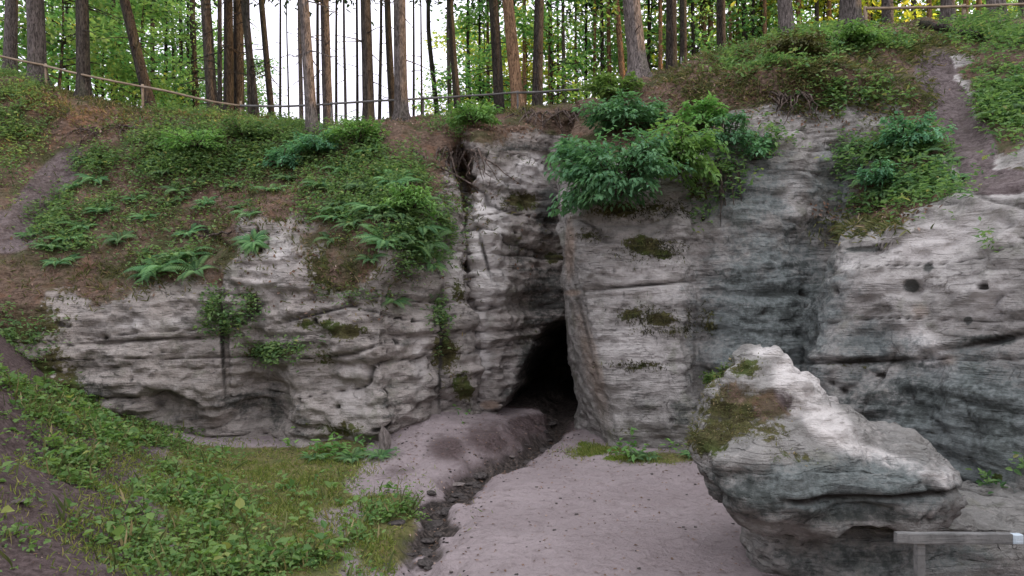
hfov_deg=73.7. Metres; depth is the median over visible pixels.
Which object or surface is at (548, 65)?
pine tree
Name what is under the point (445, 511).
stone
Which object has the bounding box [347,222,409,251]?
fern
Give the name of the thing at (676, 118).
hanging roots
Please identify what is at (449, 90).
pine tree
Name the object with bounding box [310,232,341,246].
fern
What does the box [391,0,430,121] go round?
pine tree
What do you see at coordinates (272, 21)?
sky
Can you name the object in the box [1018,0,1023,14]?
pine tree
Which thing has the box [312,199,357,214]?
fern
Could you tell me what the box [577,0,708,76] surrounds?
leafy tree
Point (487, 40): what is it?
pine tree
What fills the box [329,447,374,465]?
fern
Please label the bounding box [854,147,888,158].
fern
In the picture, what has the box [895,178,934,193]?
fern
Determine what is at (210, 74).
pine tree
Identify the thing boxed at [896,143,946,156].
fern
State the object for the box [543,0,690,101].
leafy tree
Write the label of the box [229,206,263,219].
fern
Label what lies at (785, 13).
pine tree
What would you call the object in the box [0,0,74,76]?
leafy tree
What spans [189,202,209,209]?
fern
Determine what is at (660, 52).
pine tree
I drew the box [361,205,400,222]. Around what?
fern
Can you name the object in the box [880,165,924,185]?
fern
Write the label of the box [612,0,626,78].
pine tree
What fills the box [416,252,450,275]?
fern
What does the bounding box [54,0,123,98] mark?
pine tree
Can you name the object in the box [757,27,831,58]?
shrub
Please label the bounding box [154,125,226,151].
shrub
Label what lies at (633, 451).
fern
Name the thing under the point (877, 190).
fern
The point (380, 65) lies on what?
pine tree
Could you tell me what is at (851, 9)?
pine tree
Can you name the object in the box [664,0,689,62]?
pine tree
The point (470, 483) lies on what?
stone
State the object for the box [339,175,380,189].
fern
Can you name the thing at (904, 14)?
leafy tree
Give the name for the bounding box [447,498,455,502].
stone
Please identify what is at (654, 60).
leafy tree
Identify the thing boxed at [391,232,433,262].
fern
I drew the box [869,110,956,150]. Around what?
shrub
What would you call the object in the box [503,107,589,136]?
hanging roots
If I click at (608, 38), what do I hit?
pine tree
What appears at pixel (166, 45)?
pine tree
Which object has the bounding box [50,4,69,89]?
pine tree
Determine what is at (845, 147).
fern
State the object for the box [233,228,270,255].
fern
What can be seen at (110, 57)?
leafy tree
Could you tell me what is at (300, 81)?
pine tree
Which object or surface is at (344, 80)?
pine tree
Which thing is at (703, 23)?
pine tree
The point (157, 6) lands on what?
leafy tree
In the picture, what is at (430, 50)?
pine tree
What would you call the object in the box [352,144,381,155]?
fern
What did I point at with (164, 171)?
fern
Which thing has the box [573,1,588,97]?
pine tree
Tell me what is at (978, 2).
pine tree
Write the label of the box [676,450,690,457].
fern
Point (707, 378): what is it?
shrub
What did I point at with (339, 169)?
fern
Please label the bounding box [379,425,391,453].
stone
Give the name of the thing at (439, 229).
fern
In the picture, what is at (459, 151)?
hanging roots
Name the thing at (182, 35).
leafy tree
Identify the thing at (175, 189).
fern
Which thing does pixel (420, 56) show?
pine tree
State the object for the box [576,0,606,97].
pine tree
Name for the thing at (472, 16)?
leafy tree
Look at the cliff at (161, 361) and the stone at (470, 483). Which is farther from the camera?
the cliff at (161, 361)
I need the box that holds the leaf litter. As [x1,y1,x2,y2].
[1,43,949,319]
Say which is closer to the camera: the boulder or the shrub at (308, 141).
the boulder
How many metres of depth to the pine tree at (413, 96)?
38.50 m
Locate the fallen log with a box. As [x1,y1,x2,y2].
[917,20,985,37]
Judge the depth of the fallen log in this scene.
17.48 m
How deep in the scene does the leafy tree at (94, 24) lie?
31.03 m
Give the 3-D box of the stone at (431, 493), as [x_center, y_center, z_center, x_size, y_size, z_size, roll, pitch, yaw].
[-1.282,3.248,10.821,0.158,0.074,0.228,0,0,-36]
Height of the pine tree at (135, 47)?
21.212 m
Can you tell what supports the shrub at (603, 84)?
on the cliff at (921, 332)
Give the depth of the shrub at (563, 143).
13.72 m
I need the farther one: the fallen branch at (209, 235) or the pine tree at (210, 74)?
the pine tree at (210, 74)
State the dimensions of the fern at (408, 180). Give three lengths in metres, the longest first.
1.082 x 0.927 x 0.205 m
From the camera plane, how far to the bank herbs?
14.05 m
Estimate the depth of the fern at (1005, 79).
14.27 m
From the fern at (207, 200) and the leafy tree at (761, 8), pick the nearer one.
the fern at (207, 200)
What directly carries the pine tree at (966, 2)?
on the cliff at (921, 332)
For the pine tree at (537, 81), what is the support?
on the cliff cave
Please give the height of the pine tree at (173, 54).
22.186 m
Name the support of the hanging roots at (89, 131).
hanging from the cliff at (161, 361)
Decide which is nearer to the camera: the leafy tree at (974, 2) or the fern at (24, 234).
the fern at (24, 234)
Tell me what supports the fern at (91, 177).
on the cliff at (161, 361)
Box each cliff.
[0,76,485,447]
[555,13,1023,492]
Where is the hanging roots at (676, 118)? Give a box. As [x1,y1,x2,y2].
[646,114,711,131]
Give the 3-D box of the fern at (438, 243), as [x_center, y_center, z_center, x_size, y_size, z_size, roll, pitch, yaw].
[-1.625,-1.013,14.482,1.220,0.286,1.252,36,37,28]
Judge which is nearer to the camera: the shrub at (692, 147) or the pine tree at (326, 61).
the shrub at (692, 147)
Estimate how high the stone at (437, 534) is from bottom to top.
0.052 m
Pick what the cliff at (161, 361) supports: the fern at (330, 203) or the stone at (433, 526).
the fern at (330, 203)
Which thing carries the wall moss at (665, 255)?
attached to the cliff at (921, 332)
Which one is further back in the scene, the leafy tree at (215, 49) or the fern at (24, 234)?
the leafy tree at (215, 49)
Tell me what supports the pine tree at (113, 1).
on the cliff at (161, 361)
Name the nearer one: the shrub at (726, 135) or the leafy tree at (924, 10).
the shrub at (726, 135)
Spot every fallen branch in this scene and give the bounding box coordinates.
[193,231,231,238]
[412,149,478,189]
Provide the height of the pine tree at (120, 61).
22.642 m
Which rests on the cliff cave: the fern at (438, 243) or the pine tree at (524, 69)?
the pine tree at (524, 69)
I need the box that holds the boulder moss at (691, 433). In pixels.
[683,352,826,465]
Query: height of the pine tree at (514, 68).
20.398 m
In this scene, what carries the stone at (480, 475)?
on the ground at (706, 548)
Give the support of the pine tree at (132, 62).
on the cliff at (161, 361)
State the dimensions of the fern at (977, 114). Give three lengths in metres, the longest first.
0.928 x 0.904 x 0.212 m
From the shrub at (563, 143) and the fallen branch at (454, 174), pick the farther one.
the fallen branch at (454, 174)
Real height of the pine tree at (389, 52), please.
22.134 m
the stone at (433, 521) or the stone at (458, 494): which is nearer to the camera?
the stone at (433, 521)
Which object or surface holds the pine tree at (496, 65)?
on the cliff cave
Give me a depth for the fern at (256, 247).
14.30 m
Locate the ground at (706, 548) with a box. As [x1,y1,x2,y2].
[0,327,780,575]
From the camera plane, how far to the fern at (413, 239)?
13.85 m
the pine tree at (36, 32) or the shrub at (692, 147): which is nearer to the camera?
the shrub at (692, 147)
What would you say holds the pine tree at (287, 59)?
on the cliff at (161, 361)
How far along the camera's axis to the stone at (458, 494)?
11.35 m
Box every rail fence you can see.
[0,55,241,116]
[240,41,743,121]
[863,3,1023,22]
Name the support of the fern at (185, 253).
on the cliff at (161, 361)
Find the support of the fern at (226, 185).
on the cliff at (161, 361)
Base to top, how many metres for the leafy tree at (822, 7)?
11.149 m
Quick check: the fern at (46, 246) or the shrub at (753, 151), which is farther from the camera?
the fern at (46, 246)
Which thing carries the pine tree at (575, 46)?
on the cliff cave
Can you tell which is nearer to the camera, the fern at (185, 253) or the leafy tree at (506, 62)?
the fern at (185, 253)
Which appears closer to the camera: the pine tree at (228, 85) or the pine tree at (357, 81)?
the pine tree at (228, 85)
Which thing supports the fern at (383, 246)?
on the cliff at (161, 361)
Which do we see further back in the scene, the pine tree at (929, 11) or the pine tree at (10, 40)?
the pine tree at (929, 11)
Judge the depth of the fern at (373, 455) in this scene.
12.55 m
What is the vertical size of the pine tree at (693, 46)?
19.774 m
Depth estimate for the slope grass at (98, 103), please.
15.87 m
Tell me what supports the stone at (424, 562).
on the ground at (706, 548)
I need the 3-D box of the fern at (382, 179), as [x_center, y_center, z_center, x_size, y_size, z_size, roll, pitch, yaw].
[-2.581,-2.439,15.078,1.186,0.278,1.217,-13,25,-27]
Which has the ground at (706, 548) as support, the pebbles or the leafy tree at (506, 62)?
the pebbles
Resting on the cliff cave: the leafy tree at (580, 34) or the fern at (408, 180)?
the leafy tree at (580, 34)
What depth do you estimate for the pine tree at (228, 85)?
24.10 m
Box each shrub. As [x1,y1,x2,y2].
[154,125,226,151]
[215,111,276,139]
[256,143,305,169]
[283,122,345,154]
[324,111,390,145]
[377,182,445,220]
[444,101,503,128]
[542,123,696,217]
[547,132,615,180]
[571,88,677,134]
[576,68,646,101]
[638,112,728,185]
[666,90,730,130]
[689,109,759,154]
[699,362,728,386]
[728,132,781,160]
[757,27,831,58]
[812,18,890,46]
[854,156,903,191]
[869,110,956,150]
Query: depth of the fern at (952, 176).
12.08 m
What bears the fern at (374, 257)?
on the cliff at (161, 361)
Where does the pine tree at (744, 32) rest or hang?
on the cliff at (921, 332)
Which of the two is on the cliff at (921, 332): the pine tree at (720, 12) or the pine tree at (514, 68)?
the pine tree at (720, 12)
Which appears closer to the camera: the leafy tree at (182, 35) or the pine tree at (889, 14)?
the pine tree at (889, 14)
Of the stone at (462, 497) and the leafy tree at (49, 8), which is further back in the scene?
the leafy tree at (49, 8)
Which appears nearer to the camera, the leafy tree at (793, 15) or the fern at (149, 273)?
the fern at (149, 273)
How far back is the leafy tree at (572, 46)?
44.91 m
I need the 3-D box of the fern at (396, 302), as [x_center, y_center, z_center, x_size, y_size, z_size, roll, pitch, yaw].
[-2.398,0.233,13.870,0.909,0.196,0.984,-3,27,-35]
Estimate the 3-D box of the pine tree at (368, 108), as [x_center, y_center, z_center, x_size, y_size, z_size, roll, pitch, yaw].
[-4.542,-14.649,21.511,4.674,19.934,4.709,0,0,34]
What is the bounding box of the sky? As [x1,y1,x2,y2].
[0,0,1014,122]
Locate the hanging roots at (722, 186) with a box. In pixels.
[714,159,741,225]
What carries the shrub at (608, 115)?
on the cliff at (921, 332)
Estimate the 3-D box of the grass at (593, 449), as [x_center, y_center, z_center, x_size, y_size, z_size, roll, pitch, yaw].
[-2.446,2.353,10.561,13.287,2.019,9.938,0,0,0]
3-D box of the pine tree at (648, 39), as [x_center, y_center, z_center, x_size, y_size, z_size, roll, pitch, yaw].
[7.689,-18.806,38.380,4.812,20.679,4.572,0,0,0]
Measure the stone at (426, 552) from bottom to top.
0.095 m
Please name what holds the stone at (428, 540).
on the ground at (706, 548)
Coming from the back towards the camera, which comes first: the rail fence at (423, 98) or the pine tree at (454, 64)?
the pine tree at (454, 64)
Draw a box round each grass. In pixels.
[0,71,590,388]
[0,381,691,575]
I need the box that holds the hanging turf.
[644,16,1006,247]
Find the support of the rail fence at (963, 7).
on the cliff at (921, 332)
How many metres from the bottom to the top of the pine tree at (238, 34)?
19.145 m
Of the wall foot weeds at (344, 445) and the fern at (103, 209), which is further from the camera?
the fern at (103, 209)
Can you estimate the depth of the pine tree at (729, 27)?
37.97 m
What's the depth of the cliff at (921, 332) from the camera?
13.30 m
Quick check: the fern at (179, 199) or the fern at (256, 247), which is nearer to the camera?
the fern at (256, 247)
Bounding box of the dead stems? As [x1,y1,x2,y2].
[0,361,425,575]
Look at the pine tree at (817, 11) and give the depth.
37.22 m
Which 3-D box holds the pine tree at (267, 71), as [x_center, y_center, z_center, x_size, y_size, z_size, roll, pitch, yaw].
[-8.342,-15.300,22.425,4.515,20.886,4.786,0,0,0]
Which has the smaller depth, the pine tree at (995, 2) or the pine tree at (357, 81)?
the pine tree at (995, 2)
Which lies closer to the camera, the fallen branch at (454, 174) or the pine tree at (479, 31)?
the fallen branch at (454, 174)
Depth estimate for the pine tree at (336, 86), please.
37.55 m
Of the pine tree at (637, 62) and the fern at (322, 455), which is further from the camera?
the pine tree at (637, 62)
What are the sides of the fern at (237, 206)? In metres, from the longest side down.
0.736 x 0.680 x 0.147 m
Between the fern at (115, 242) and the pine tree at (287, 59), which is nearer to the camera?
the fern at (115, 242)
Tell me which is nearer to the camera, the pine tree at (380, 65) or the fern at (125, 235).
the fern at (125, 235)
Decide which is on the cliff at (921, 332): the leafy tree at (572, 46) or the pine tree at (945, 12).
the pine tree at (945, 12)
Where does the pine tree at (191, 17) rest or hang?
on the cliff at (161, 361)
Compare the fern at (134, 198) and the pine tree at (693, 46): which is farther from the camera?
the pine tree at (693, 46)
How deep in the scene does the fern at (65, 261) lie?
14.90 m
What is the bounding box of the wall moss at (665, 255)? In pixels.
[559,198,720,374]
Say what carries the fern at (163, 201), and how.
on the cliff at (161, 361)
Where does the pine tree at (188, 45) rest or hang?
on the cliff at (161, 361)
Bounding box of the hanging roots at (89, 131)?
[57,124,144,147]
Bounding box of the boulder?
[688,344,1023,575]
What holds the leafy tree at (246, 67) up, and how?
on the cliff at (161, 361)
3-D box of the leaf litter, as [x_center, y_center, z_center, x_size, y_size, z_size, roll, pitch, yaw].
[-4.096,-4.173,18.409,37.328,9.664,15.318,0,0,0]
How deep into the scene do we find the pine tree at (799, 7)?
37.90 m
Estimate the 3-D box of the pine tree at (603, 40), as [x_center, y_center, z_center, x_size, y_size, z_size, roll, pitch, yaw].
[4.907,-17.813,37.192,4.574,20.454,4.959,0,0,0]
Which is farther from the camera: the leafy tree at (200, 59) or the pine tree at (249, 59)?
the leafy tree at (200, 59)
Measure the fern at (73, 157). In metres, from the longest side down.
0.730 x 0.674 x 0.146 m
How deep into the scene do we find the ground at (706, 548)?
9.82 m
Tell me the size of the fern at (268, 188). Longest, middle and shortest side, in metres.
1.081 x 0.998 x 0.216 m
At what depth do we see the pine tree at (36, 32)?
20.73 m
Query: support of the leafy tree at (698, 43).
on the cliff at (921, 332)
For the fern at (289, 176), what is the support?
on the cliff at (161, 361)
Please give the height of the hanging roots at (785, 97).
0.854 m
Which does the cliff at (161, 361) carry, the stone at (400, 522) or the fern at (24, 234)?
the fern at (24, 234)
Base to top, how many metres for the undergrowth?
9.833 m
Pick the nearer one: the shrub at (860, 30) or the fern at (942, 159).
the fern at (942, 159)
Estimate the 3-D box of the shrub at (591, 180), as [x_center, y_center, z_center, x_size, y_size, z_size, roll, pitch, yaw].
[2.057,-2.229,13.154,2.905,1.691,2.267,0,0,19]
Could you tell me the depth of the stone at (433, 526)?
9.75 m
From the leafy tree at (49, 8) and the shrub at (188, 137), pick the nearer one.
the shrub at (188, 137)
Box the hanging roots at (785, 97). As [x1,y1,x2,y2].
[768,89,819,125]
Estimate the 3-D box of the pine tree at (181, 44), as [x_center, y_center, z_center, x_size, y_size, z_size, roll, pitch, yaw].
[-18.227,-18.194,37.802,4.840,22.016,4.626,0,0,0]
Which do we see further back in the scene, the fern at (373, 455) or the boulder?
the fern at (373, 455)
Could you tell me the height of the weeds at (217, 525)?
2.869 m
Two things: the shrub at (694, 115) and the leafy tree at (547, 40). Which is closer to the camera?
the shrub at (694, 115)
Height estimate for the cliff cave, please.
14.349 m
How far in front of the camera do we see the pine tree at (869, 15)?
38.20 m
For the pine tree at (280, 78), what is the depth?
37.71 m
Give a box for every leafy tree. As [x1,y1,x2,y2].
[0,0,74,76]
[0,0,122,75]
[0,0,167,103]
[0,0,204,105]
[4,0,162,97]
[19,0,163,106]
[67,0,199,110]
[92,0,223,107]
[107,11,223,110]
[160,19,274,105]
[167,13,223,109]
[203,19,272,107]
[203,41,297,113]
[408,13,509,114]
[409,57,446,113]
[411,0,554,115]
[442,21,561,104]
[462,0,583,109]
[476,0,626,105]
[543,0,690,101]
[545,2,596,103]
[546,0,657,102]
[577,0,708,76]
[598,0,735,68]
[643,0,758,66]
[655,0,822,50]
[711,0,826,43]
[734,0,836,36]
[755,0,921,28]
[767,1,920,29]
[793,0,937,23]
[833,0,984,21]
[875,0,1013,21]
[898,0,1017,15]
[899,0,1017,19]
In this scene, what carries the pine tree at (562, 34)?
on the cliff cave
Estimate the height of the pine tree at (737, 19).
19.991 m
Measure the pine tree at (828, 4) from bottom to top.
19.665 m
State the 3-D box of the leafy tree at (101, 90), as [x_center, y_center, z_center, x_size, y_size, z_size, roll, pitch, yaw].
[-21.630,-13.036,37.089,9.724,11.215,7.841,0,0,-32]
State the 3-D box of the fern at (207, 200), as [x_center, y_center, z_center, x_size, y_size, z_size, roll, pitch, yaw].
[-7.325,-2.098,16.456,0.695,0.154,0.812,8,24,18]
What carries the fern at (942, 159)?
on the cliff at (921, 332)
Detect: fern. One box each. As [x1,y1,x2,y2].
[13,227,42,237]
[21,241,70,250]
[39,229,91,243]
[39,254,84,269]
[56,217,99,232]
[57,178,83,193]
[70,156,91,162]
[70,173,111,185]
[81,202,122,214]
[96,230,137,244]
[108,236,126,244]
[118,194,149,201]
[118,256,189,284]
[126,257,173,285]
[129,210,162,219]
[144,165,180,174]
[144,246,217,261]
[151,200,175,203]
[157,254,213,284]
[158,182,197,197]
[168,223,206,237]
[170,195,190,200]
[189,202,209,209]
[192,196,218,204]
[217,180,245,188]
[226,203,247,209]
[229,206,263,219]
[229,232,274,257]
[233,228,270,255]
[235,156,257,162]
[253,184,290,191]
[266,171,301,180]
[296,453,335,460]
[298,178,336,188]
[309,209,346,221]
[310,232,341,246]
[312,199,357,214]
[316,162,352,175]
[317,195,347,205]
[329,209,369,230]
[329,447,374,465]
[338,202,395,214]
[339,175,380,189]
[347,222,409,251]
[351,253,388,265]
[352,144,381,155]
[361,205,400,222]
[362,238,403,250]
[363,448,402,461]
[370,170,413,193]
[370,196,429,222]
[373,169,419,186]
[381,296,411,310]
[382,224,426,248]
[383,176,425,186]
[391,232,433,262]
[396,217,448,238]
[407,229,452,256]
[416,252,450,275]
[417,223,453,237]
[615,449,649,462]
[635,450,662,462]
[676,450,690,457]
[836,137,861,153]
[841,173,876,189]
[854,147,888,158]
[864,186,891,201]
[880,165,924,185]
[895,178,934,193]
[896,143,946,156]
[907,152,966,167]
[928,173,972,181]
[964,112,1010,120]
[992,74,1022,85]
[997,103,1023,110]
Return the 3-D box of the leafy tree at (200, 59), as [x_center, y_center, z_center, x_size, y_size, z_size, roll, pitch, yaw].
[-16.571,-10.787,35.939,3.176,7.520,3.690,0,0,-2]
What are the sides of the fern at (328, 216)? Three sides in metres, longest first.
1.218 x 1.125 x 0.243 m
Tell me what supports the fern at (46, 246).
on the cliff at (161, 361)
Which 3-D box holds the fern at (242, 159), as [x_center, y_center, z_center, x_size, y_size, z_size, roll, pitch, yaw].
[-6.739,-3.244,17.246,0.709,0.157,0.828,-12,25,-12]
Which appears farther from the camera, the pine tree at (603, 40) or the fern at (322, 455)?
the pine tree at (603, 40)
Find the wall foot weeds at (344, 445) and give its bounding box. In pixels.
[282,404,686,461]
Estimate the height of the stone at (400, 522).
0.079 m
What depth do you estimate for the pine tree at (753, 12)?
37.87 m
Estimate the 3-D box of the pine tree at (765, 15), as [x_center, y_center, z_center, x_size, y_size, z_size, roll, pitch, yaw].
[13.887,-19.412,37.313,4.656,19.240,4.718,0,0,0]
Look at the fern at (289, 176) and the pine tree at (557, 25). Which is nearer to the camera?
the fern at (289, 176)
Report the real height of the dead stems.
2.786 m
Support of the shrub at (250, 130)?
on the cliff at (161, 361)
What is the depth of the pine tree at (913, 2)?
38.30 m
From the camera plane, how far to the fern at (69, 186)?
17.33 m
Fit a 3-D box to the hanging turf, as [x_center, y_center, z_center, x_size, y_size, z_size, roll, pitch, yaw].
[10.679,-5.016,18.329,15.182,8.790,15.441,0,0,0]
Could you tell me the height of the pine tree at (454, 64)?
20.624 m
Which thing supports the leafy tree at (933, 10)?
on the cliff at (921, 332)
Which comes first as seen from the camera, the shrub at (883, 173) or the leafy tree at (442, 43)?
the shrub at (883, 173)
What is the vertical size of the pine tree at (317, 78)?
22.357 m
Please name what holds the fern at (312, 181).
on the cliff at (161, 361)
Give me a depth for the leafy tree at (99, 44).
43.70 m
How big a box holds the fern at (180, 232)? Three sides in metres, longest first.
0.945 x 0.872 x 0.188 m
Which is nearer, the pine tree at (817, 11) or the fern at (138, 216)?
the fern at (138, 216)
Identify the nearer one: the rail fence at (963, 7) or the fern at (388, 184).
the fern at (388, 184)
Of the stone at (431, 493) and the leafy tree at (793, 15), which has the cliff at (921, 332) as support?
the leafy tree at (793, 15)
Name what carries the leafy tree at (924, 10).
on the cliff at (921, 332)
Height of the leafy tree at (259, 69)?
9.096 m
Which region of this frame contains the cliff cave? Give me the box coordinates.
[458,98,598,413]
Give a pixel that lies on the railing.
(919, 540)
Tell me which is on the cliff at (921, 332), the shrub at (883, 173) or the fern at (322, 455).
the shrub at (883, 173)
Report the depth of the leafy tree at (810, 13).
43.67 m
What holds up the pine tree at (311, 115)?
on the cliff at (161, 361)
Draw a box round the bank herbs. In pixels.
[682,5,1023,493]
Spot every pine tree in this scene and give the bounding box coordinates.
[0,0,26,72]
[24,0,57,85]
[50,2,53,82]
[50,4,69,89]
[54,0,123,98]
[94,0,176,106]
[96,0,158,106]
[98,0,118,101]
[107,1,163,100]
[136,1,159,95]
[154,0,223,109]
[155,0,200,105]
[171,0,178,103]
[172,0,186,102]
[173,0,222,112]
[180,0,246,112]
[187,5,197,103]
[195,0,245,113]
[212,0,272,114]
[216,0,272,111]
[232,0,283,113]
[237,0,280,113]
[250,0,312,115]
[274,0,303,120]
[275,0,297,114]
[284,0,352,121]
[291,0,339,125]
[293,0,337,136]
[317,0,393,120]
[328,0,392,122]
[330,0,352,121]
[332,0,346,118]
[375,0,387,119]
[377,0,416,116]
[383,0,442,115]
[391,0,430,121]
[408,0,422,114]
[415,0,482,115]
[418,0,444,115]
[428,0,485,107]
[457,0,484,102]
[469,0,509,114]
[470,0,522,111]
[478,0,480,107]
[484,0,562,105]
[492,0,524,109]
[519,0,548,106]
[523,0,604,102]
[545,1,554,104]
[551,8,559,102]
[565,0,621,97]
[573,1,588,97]
[573,3,587,102]
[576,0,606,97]
[597,0,623,77]
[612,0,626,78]
[620,0,656,68]
[623,0,653,80]
[647,0,690,69]
[655,0,692,68]
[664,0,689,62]
[679,1,713,55]
[688,0,713,45]
[695,1,714,50]
[707,0,725,48]
[726,0,739,46]
[732,0,741,45]
[735,0,748,40]
[735,0,762,37]
[759,0,771,38]
[776,0,794,36]
[794,0,805,25]
[815,0,818,20]
[819,0,830,24]
[836,0,866,26]
[865,0,870,23]
[881,0,898,24]
[911,0,915,19]
[921,0,939,17]
[939,0,956,23]
[963,0,968,16]
[973,0,981,13]
[986,0,1007,19]
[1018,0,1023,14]
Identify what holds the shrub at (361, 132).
on the cliff at (161, 361)
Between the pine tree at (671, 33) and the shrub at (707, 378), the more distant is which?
the pine tree at (671, 33)
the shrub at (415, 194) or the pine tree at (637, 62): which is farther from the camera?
the pine tree at (637, 62)
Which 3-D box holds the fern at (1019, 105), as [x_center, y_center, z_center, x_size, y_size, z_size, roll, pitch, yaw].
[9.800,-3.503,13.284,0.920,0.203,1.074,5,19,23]
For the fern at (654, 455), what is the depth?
12.48 m
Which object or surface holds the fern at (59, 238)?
on the cliff at (161, 361)
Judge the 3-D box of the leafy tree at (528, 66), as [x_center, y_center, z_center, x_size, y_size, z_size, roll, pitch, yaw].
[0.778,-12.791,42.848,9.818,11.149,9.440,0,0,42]
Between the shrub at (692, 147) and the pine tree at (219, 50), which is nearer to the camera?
the shrub at (692, 147)
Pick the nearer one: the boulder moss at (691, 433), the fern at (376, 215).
the boulder moss at (691, 433)
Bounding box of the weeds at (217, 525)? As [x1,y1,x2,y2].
[0,353,431,575]
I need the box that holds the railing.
[894,531,1023,575]
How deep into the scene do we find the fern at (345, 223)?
14.26 m
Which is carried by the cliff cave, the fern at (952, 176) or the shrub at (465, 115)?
the shrub at (465, 115)
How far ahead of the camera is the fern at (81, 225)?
15.94 m
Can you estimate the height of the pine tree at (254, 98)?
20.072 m
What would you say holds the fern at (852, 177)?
on the cliff at (921, 332)
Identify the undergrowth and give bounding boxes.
[0,61,472,372]
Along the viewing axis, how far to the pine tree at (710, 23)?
38.39 m
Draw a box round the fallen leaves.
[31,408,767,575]
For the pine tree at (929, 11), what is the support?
on the cliff at (921, 332)
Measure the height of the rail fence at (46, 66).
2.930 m
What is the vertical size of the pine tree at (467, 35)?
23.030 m
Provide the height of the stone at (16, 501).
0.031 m
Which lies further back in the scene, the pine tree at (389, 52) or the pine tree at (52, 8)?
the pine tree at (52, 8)
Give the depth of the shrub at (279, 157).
16.76 m
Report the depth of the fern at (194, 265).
14.45 m
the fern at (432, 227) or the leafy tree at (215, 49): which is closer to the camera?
the fern at (432, 227)
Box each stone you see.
[11,499,25,503]
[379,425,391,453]
[387,519,404,525]
[417,557,433,567]
[419,547,433,557]
[421,538,435,543]
[423,520,443,527]
[426,522,443,530]
[427,490,435,495]
[434,532,441,536]
[440,507,450,515]
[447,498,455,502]
[451,492,464,496]
[452,482,464,485]
[458,496,467,499]
[465,481,478,485]
[473,472,487,478]
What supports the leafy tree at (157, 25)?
on the cliff at (161, 361)
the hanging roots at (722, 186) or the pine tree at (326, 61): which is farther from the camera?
the pine tree at (326, 61)
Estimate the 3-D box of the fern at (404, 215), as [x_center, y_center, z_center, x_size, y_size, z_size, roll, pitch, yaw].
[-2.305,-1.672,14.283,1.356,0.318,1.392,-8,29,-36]
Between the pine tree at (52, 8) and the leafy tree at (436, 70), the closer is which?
the pine tree at (52, 8)
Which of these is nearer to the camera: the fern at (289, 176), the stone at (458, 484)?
the stone at (458, 484)
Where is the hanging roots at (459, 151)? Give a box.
[435,146,520,191]
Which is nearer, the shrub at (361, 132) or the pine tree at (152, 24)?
the shrub at (361, 132)
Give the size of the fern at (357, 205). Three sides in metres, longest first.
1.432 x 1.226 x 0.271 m
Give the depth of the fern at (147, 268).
14.43 m
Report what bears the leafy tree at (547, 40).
on the cliff cave
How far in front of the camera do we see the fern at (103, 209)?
16.19 m
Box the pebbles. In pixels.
[38,414,734,575]
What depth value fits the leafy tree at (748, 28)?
37.08 m

